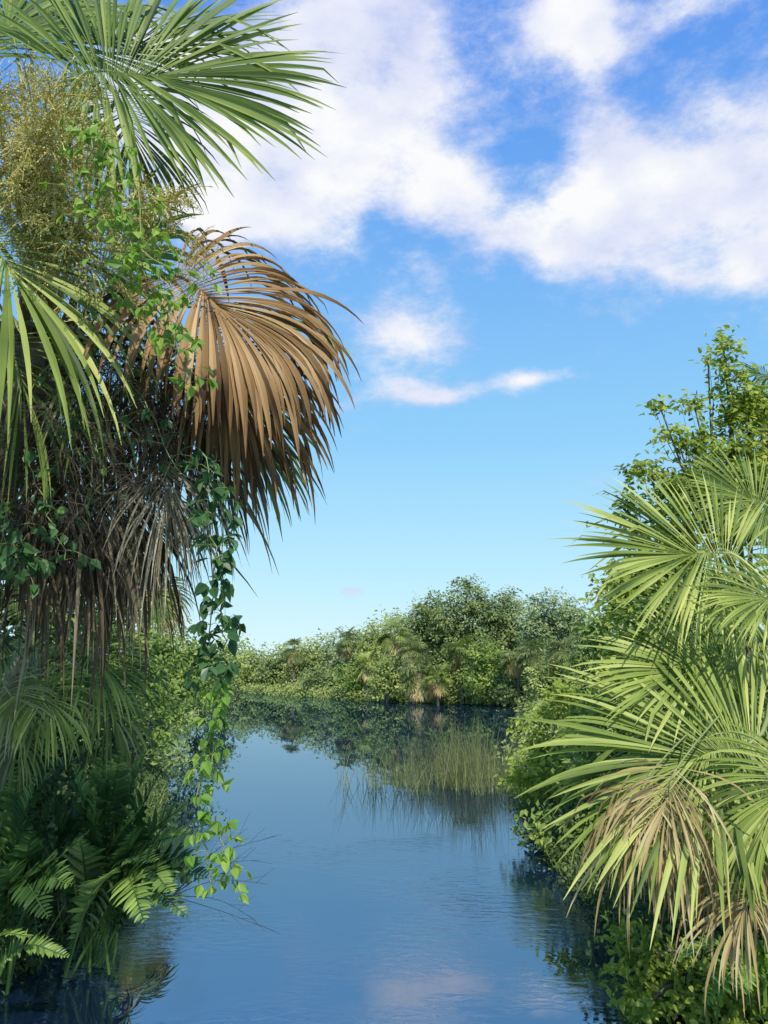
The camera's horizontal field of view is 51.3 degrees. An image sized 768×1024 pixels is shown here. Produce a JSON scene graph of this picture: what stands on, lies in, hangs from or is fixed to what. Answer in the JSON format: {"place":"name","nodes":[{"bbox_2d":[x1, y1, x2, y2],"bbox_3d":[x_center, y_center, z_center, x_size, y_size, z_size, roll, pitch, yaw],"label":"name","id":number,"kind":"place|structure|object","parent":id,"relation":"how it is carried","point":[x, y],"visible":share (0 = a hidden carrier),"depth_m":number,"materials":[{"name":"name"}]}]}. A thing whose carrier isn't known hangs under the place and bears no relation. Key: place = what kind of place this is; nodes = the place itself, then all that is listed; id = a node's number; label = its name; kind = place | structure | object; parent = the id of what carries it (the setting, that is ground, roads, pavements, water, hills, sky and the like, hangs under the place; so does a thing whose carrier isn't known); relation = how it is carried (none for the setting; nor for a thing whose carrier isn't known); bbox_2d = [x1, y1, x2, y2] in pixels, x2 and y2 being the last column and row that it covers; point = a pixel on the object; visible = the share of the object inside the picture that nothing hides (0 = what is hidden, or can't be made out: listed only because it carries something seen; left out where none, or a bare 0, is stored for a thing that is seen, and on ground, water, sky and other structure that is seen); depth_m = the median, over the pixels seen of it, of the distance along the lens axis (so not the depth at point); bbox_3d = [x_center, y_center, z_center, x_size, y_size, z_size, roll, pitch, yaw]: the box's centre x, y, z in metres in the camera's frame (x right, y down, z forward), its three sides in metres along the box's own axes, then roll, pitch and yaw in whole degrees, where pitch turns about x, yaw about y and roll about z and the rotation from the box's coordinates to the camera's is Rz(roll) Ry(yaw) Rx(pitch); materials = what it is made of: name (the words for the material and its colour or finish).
{"place":"outdoors","nodes":[
{"label":"outdoors","id":0,"kind":"place"},
{"bbox_2d":[0,692,701,1023],"bbox_3d":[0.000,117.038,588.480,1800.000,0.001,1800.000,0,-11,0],"label":"water","id":1,"kind":"structure","parent":0,"point":[387,905],"depth_m":8.79,"materials":[{"name":"blue liquid"}]},
{"bbox_2d":[0,767,103,994],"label":"fern","id":2,"kind":"object","parent":1,"relation":"on","point":[24,873],"visible":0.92,"depth_m":6.27,"materials":[{"name":"green plant"}]},
{"bbox_2d":[0,583,176,801],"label":"young palm","id":3,"kind":"object","parent":1,"relation":"on","point":[14,730],"visible":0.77,"depth_m":6.81,"materials":[{"name":"green plant"}]},
{"bbox_2d":[47,743,207,977],"bbox_3d":[-2.165,2.933,6.651,1.409,1.901,1.075,-9,-14,38],"label":"fern","id":4,"kind":"object","parent":1,"relation":"on","point":[95,871],"visible":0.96,"depth_m":6.69,"materials":[{"name":"green plant"}]},
{"bbox_2d":[0,0,362,731],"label":"cabbage palm","id":5,"kind":"object","parent":1,"relation":"on","point":[236,420],"visible":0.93,"depth_m":5.32,"materials":[{"name":"green plant"}]},
{"bbox_2d":[0,474,56,598],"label":"vine","id":6,"kind":"object","parent":5,"relation":"attached to","point":[35,563],"visible":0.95,"depth_m":4.88,"materials":[{"name":"green plant"}]},
{"bbox_2d":[0,346,207,570],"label":"vine","id":7,"kind":"object","parent":5,"relation":"attached to","point":[31,455],"visible":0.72,"depth_m":4.97,"materials":[{"name":"green plant"}]},
{"bbox_2d":[39,119,221,399],"bbox_3d":[-1.458,-1.488,4.602,1.049,1.758,0.450,3,-11,-14],"label":"vine","id":8,"kind":"object","parent":5,"relation":"attached to","point":[134,285],"visible":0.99,"depth_m":4.57,"materials":[{"name":"green plant"}]},
{"bbox_2d":[178,446,245,699],"bbox_3d":[-1.045,0.327,4.777,0.450,1.574,0.410,0,-11,0],"label":"vine","id":9,"kind":"object","parent":5,"relation":"hanging from","point":[226,562],"visible":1,"depth_m":4.71,"materials":[{"name":"green plant"}]},
{"bbox_2d":[182,681,251,903],"bbox_3d":[-0.926,1.551,4.475,0.409,1.187,0.310,0,-11,0],"label":"vine","id":10,"kind":"object","parent":9,"relation":"hanging from","point":[224,861],"visible":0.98,"depth_m":4.43,"materials":[{"name":"green plant"}]},
{"bbox_2d":[174,813,282,932],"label":"bare branch","id":11,"kind":"object","parent":5,"relation":"attached to","point":[224,878],"visible":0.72,"depth_m":6.75,"materials":[{"name":"brown wood"}]},
{"bbox_2d":[0,747,767,1016],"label":"bank scrub","id":12,"kind":"object","parent":1,"relation":"on","point":[33,963],"visible":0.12,"depth_m":9.07,"materials":[{"name":"green plant"}]},
{"bbox_2d":[328,705,531,796],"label":"reeds","id":13,"kind":"object","parent":1,"relation":"in","point":[468,773],"visible":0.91,"depth_m":17.90,"materials":[{"name":"green plant"}]},
{"bbox_2d":[0,672,767,1023],"bbox_3d":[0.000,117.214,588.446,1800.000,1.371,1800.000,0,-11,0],"label":"ground","id":14,"kind":"structure","parent":0,"point":[542,804],"depth_m":9.52,"materials":[{"name":"soil"}]},
{"bbox_2d":[0,928,68,967],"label":"fern","id":15,"kind":"object","parent":14,"relation":"on","point":[31,946],"visible":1,"depth_m":5.83,"materials":[{"name":"green plant"}]},
{"bbox_2d":[0,478,178,932],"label":"shrub","id":16,"kind":"object","parent":14,"relation":"on","point":[49,784],"visible":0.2,"depth_m":8.53,"materials":[{"name":"green plant"}]},
{"bbox_2d":[7,596,204,770],"bbox_3d":[-6.103,3.532,17.479,4.370,5.046,3.554,0,-11,0],"label":"shrub","id":17,"kind":"object","parent":14,"relation":"on","point":[163,712],"visible":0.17,"depth_m":17.29,"materials":[{"name":"green plant"}]},
{"bbox_2d":[114,537,195,760],"bbox_3d":[-5.873,3.258,19.213,2.546,6.348,3.103,0,-11,0],"label":"palm tree","id":18,"kind":"object","parent":14,"relation":"on","point":[166,622],"visible":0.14,"depth_m":19.17,"materials":[{"name":"green plant"}]},
{"bbox_2d":[120,616,230,733],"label":"shrub","id":19,"kind":"object","parent":14,"relation":"on","point":[189,651],"visible":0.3,"depth_m":26.00,"materials":[{"name":"green plant"}]},
{"bbox_2d":[179,636,242,716],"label":"shrub","id":20,"kind":"object","parent":14,"relation":"on","point":[232,683],"visible":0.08,"depth_m":43.34,"materials":[{"name":"green plant"}]},
{"bbox_2d":[231,645,275,685],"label":"shrub","id":21,"kind":"object","parent":14,"relation":"on","point":[247,666],"visible":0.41,"depth_m":89.06,"materials":[{"name":"green plant"}]},
{"bbox_2d":[249,642,293,684],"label":"shrub","id":22,"kind":"object","parent":14,"relation":"on","point":[269,672],"visible":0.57,"depth_m":85.17,"materials":[{"name":"green plant"}]},
{"bbox_2d":[281,638,307,688],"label":"palm tree","id":23,"kind":"object","parent":14,"relation":"on","point":[294,656],"visible":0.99,"depth_m":78.42,"materials":[{"name":"green plant"}]},
{"bbox_2d":[272,628,336,685],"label":"tree","id":24,"kind":"object","parent":14,"relation":"on","point":[313,657],"visible":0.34,"depth_m":83.52,"materials":[{"name":"green plant"}]},
{"bbox_2d":[294,662,347,693],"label":"shrub","id":25,"kind":"object","parent":14,"relation":"on","point":[316,678],"visible":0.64,"depth_m":73.17,"materials":[{"name":"green plant"}]},
{"bbox_2d":[318,626,364,674],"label":"tree","id":26,"kind":"object","parent":14,"relation":"on","point":[335,662],"visible":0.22,"depth_m":77.99,"materials":[{"name":"green plant"}]},
{"bbox_2d":[332,626,358,686],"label":"palm tree","id":27,"kind":"object","parent":14,"relation":"on","point":[343,647],"visible":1,"depth_m":71.52,"materials":[{"name":"green plant"}]},
{"bbox_2d":[328,660,378,699],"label":"shrub","id":28,"kind":"object","parent":14,"relation":"on","point":[352,683],"visible":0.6,"depth_m":65.73,"materials":[{"name":"green plant"}]},
{"bbox_2d":[2,669,713,775],"bbox_3d":[-8.244,13.627,62.647,37.178,2.979,94.921,4,-12,-21],"label":"bank scrub","id":29,"kind":"object","parent":14,"relation":"on","point":[279,688],"visible":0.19,"depth_m":56.90,"materials":[{"name":"green plant"}]},
{"bbox_2d":[339,619,389,678],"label":"tree","id":30,"kind":"object","parent":14,"relation":"on","point":[372,646],"visible":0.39,"depth_m":72.18,"materials":[{"name":"green plant"}]},
{"bbox_2d":[353,649,378,699],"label":"palm tree","id":31,"kind":"object","parent":14,"relation":"on","point":[367,657],"visible":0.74,"depth_m":64.59,"materials":[{"name":"green plant"}]},
{"bbox_2d":[357,651,409,701],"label":"shrub","id":32,"kind":"object","parent":14,"relation":"on","point":[385,681],"visible":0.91,"depth_m":61.05,"materials":[{"name":"green plant"}]},
{"bbox_2d":[2,607,767,689],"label":"wood","id":33,"kind":"object","parent":14,"relation":"on","point":[228,657],"visible":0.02,"depth_m":83.56,"materials":[{"name":"green plant"}]},
{"bbox_2d":[372,615,412,697],"bbox_3d":[0.817,11.673,64.110,3.489,6.952,3.018,-5,-12,22],"label":"palm tree","id":34,"kind":"object","parent":14,"relation":"on","point":[391,645],"visible":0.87,"depth_m":64.21,"materials":[{"name":"green plant"}]},
{"bbox_2d":[395,633,427,702],"bbox_3d":[2.065,11.858,60.895,2.763,5.370,2.845,0,-11,0],"label":"palm tree","id":35,"kind":"object","parent":14,"relation":"on","point":[418,652],"visible":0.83,"depth_m":60.71,"materials":[{"name":"green plant"}]},
{"bbox_2d":[394,653,441,703],"bbox_3d":[2.638,12.129,57.872,3.864,3.735,3.508,0,-11,0],"label":"palm tree","id":36,"kind":"object","parent":14,"relation":"on","point":[417,688],"visible":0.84,"depth_m":57.22,"materials":[{"name":"green plant"}]},
{"bbox_2d":[398,587,459,682],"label":"tree","id":37,"kind":"object","parent":14,"relation":"on","point":[418,623],"visible":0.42,"depth_m":70.36,"materials":[{"name":"green plant"}]},
{"bbox_2d":[423,662,454,704],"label":"palm tree","id":38,"kind":"object","parent":14,"relation":"on","point":[437,690],"visible":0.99,"depth_m":56.55,"materials":[{"name":"green plant"}]},
{"bbox_2d":[426,654,482,703],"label":"shrub","id":39,"kind":"object","parent":14,"relation":"on","point":[454,677],"visible":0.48,"depth_m":57.76,"materials":[{"name":"green plant"}]},
{"bbox_2d":[440,635,474,703],"bbox_3d":[5.335,11.367,57.806,2.701,5.165,2.873,0,-11,0],"label":"palm tree","id":40,"kind":"object","parent":14,"relation":"on","point":[466,641],"visible":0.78,"depth_m":57.82,"materials":[{"name":"green plant"}]},
{"bbox_2d":[420,574,519,671],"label":"tree","id":41,"kind":"object","parent":14,"relation":"on","point":[491,616],"visible":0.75,"depth_m":67.61,"materials":[{"name":"green plant"}]},
{"bbox_2d":[454,635,515,705],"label":"shrub","id":42,"kind":"object","parent":14,"relation":"on","point":[489,671],"visible":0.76,"depth_m":55.19,"materials":[{"name":"green plant"}]},
{"bbox_2d":[488,586,535,664],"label":"tree","id":43,"kind":"object","parent":14,"relation":"on","point":[514,642],"visible":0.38,"depth_m":68.51,"materials":[{"name":"green plant"}]},
{"bbox_2d":[489,658,535,706],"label":"shrub","id":44,"kind":"object","parent":14,"relation":"on","point":[510,692],"visible":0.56,"depth_m":53.08,"materials":[{"name":"green plant"}]},
{"bbox_2d":[496,646,533,707],"bbox_3d":[8.716,10.901,52.881,2.658,4.185,2.662,0,-11,0],"label":"palm tree","id":45,"kind":"object","parent":14,"relation":"on","point":[510,663],"visible":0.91,"depth_m":52.68,"materials":[{"name":"green plant"}]},
{"bbox_2d":[517,635,553,678],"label":"shrub","id":46,"kind":"object","parent":14,"relation":"on","point":[537,656],"visible":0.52,"depth_m":51.87,"materials":[{"name":"green plant"}]},
{"bbox_2d":[493,671,594,811],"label":"shrub","id":47,"kind":"object","parent":14,"relation":"on","point":[540,774],"visible":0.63,"depth_m":13.30,"materials":[{"name":"green plant"}]},
{"bbox_2d":[507,586,592,663],"bbox_3d":[13.220,10.205,62.092,7.198,8.966,5.232,0,-11,0],"label":"tree","id":48,"kind":"object","parent":14,"relation":"on","point":[552,622],"visible":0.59,"depth_m":61.65,"materials":[{"name":"green plant"}]},
{"bbox_2d":[521,650,585,702],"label":"shrub","id":49,"kind":"object","parent":14,"relation":"on","point":[540,680],"visible":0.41,"depth_m":48.36,"materials":[{"name":"green plant"}]},
{"bbox_2d":[544,632,579,681],"bbox_3d":[10.851,9.578,48.152,2.402,4.983,2.508,0,-11,0],"label":"palm tree","id":50,"kind":"object","parent":14,"relation":"on","point":[562,656],"visible":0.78,"depth_m":48.21,"materials":[{"name":"green plant"}]},
{"bbox_2d":[510,675,663,853],"bbox_3d":[2.868,3.531,11.055,2.244,2.706,1.560,-5,-12,24],"label":"shrub","id":51,"kind":"object","parent":14,"relation":"on","point":[592,757],"visible":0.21,"depth_m":10.82,"materials":[{"name":"green plant"}]},
{"bbox_2d":[549,557,629,756],"bbox_3d":[4.499,3.408,16.697,2.324,4.995,1.984,0,-11,0],"label":"shrub","id":52,"kind":"object","parent":14,"relation":"on","point":[594,652],"visible":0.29,"depth_m":16.55,"materials":[{"name":"green plant"}]},
{"bbox_2d":[508,443,767,1015],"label":"fan palm","id":53,"kind":"object","parent":14,"relation":"on","point":[691,856],"visible":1,"depth_m":4.82,"materials":[{"name":"green plant"}]},
{"bbox_2d":[578,481,767,796],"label":"shrub","id":54,"kind":"object","parent":14,"relation":"on","point":[609,614],"visible":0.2,"depth_m":10.25,"materials":[{"name":"green plant"}]},
{"bbox_2d":[587,909,767,1023],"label":"shrub","id":55,"kind":"object","parent":14,"relation":"on","point":[649,1004],"visible":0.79,"depth_m":6.07,"materials":[{"name":"green plant"}]},
{"bbox_2d":[609,727,767,961],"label":"shrub","id":56,"kind":"object","parent":14,"relation":"on","point":[647,913],"visible":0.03,"depth_m":6.88,"materials":[{"name":"green plant"}]},
{"bbox_2d":[614,324,767,765],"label":"tree","id":57,"kind":"object","parent":14,"relation":"on","point":[747,408],"visible":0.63,"depth_m":10.21,"materials":[{"name":"green plant"}]},
{"bbox_2d":[679,933,767,1006],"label":"fern","id":58,"kind":"object","parent":14,"relation":"on","point":[762,962],"visible":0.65,"depth_m":5.51,"materials":[{"name":"green plant"}]},
{"bbox_2d":[719,361,767,448],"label":"tree","id":59,"kind":"object","parent":14,"relation":"on","point":[760,374],"visible":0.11,"depth_m":11.48,"materials":[{"name":"green plant"}]},
{"bbox_2d":[0,0,767,666],"label":"sky","id":60,"kind":"structure","parent":0,"point":[533,216],"materials":[{"name":"blue"}]},
{"bbox_2d":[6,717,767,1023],"bbox_3d":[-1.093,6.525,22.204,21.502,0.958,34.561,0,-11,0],"label":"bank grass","id":61,"kind":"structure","parent":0,"point":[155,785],"depth_m":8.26,"materials":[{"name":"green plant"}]}
]}

